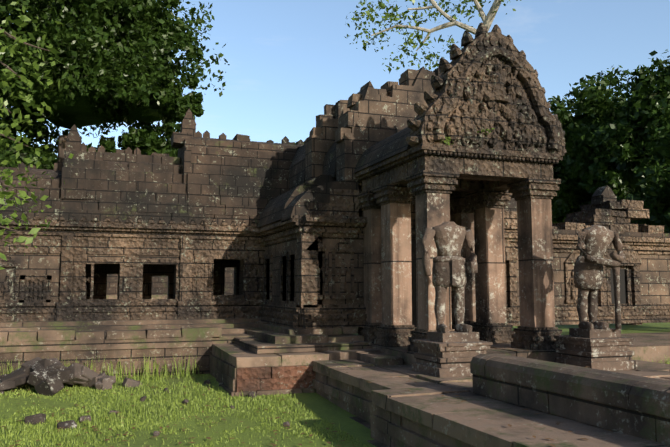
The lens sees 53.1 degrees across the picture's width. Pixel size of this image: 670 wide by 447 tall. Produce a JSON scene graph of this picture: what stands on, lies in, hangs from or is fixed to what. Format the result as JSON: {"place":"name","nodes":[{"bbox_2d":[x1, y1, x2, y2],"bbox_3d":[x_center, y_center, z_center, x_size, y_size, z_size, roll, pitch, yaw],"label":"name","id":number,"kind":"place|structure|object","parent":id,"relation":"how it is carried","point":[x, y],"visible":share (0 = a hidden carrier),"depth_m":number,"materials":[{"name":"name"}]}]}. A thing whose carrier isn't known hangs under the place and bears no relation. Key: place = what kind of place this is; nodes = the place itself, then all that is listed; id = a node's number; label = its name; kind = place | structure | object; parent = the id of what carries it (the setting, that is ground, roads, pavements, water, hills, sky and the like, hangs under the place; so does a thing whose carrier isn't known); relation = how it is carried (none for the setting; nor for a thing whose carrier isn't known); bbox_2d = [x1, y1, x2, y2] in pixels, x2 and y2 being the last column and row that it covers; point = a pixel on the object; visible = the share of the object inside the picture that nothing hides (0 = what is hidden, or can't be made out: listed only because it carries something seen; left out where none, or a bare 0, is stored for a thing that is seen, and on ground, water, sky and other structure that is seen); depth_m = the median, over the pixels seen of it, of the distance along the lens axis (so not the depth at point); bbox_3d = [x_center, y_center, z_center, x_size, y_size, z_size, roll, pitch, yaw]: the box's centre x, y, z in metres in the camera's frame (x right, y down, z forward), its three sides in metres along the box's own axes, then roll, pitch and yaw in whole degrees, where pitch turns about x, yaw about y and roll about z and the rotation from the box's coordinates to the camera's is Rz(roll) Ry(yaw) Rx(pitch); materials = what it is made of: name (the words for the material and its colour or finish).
{"place":"outdoors","nodes":[
{"label":"outdoors","id":0,"kind":"place"},
{"bbox_2d":[0,1,79,269],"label":"branch","id":1,"kind":"object","parent":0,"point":[28,99],"visible":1,"depth_m":8.03,"materials":[{"name":"green plant"}]},
{"bbox_2d":[0,322,669,446],"bbox_3d":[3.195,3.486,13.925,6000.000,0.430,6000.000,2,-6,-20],"label":"ground","id":2,"kind":"structure","parent":0,"point":[321,407],"depth_m":11.68,"materials":[{"name":"green plant"}]},
{"bbox_2d":[0,0,229,169],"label":"tree","id":3,"kind":"object","parent":2,"relation":"on","point":[119,57],"visible":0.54,"depth_m":38.84,"materials":[{"name":"green plant"}]},
{"bbox_2d":[0,357,289,435],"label":"rubble","id":4,"kind":"object","parent":2,"relation":"on","point":[50,377],"visible":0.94,"depth_m":13.79,"materials":[{"name":"stone"}]},
{"bbox_2d":[115,121,296,154],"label":"tree","id":5,"kind":"object","parent":2,"relation":"on","point":[167,130],"visible":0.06,"depth_m":48.78,"materials":[{"name":"green plant"}]},
{"bbox_2d":[2,128,649,446],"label":"plant leaves","id":6,"kind":"object","parent":2,"relation":"on","point":[448,140],"visible":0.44,"depth_m":10.78,"materials":[{"name":"green plant"}]},
{"bbox_2d":[0,22,669,446],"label":"temple","id":7,"kind":"structure","parent":2,"relation":"on","point":[238,264],"depth_m":16.24,"materials":[{"name":"stone"}]},
{"bbox_2d":[412,222,492,377],"bbox_3d":[2.125,1.352,12.307,1.152,2.774,1.091,2,-6,-20],"label":"statue","id":8,"kind":"object","parent":7,"relation":"on","point":[443,351],"visible":0.96,"depth_m":12.17,"materials":[{"name":"stone"}]},
{"bbox_2d":[554,225,636,370],"bbox_3d":[5.104,1.432,13.273,1.114,2.797,1.088,2,-6,-20],"label":"statue","id":9,"kind":"object","parent":7,"relation":"on","point":[593,343],"visible":1,"depth_m":12.99,"materials":[{"name":"stone"}]},
{"bbox_2d":[345,0,520,72],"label":"pale tree","id":10,"kind":"object","parent":2,"relation":"on","point":[488,19],"visible":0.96,"depth_m":32.47,"materials":[{"name":"green plant"}]},
{"bbox_2d":[548,65,650,324],"bbox_3d":[15.873,-1.390,36.063,11.944,14.370,10.186,2,-6,-20],"label":"tree","id":11,"kind":"object","parent":2,"relation":"on","point":[593,104],"visible":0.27,"depth_m":34.11,"materials":[{"name":"green plant"}]},
{"bbox_2d":[579,50,669,231],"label":"tree","id":12,"kind":"object","parent":2,"relation":"on","point":[622,144],"visible":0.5,"depth_m":28.20,"materials":[{"name":"green plant"}]},
{"bbox_2d":[616,124,669,232],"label":"tree","id":13,"kind":"object","parent":2,"relation":"on","point":[655,171],"visible":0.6,"depth_m":22.27,"materials":[{"name":"green plant"}]},
{"bbox_2d":[6,0,669,155],"label":"sky","id":14,"kind":"structure","parent":0,"point":[288,60],"materials":[{"name":"blue"}]}
]}

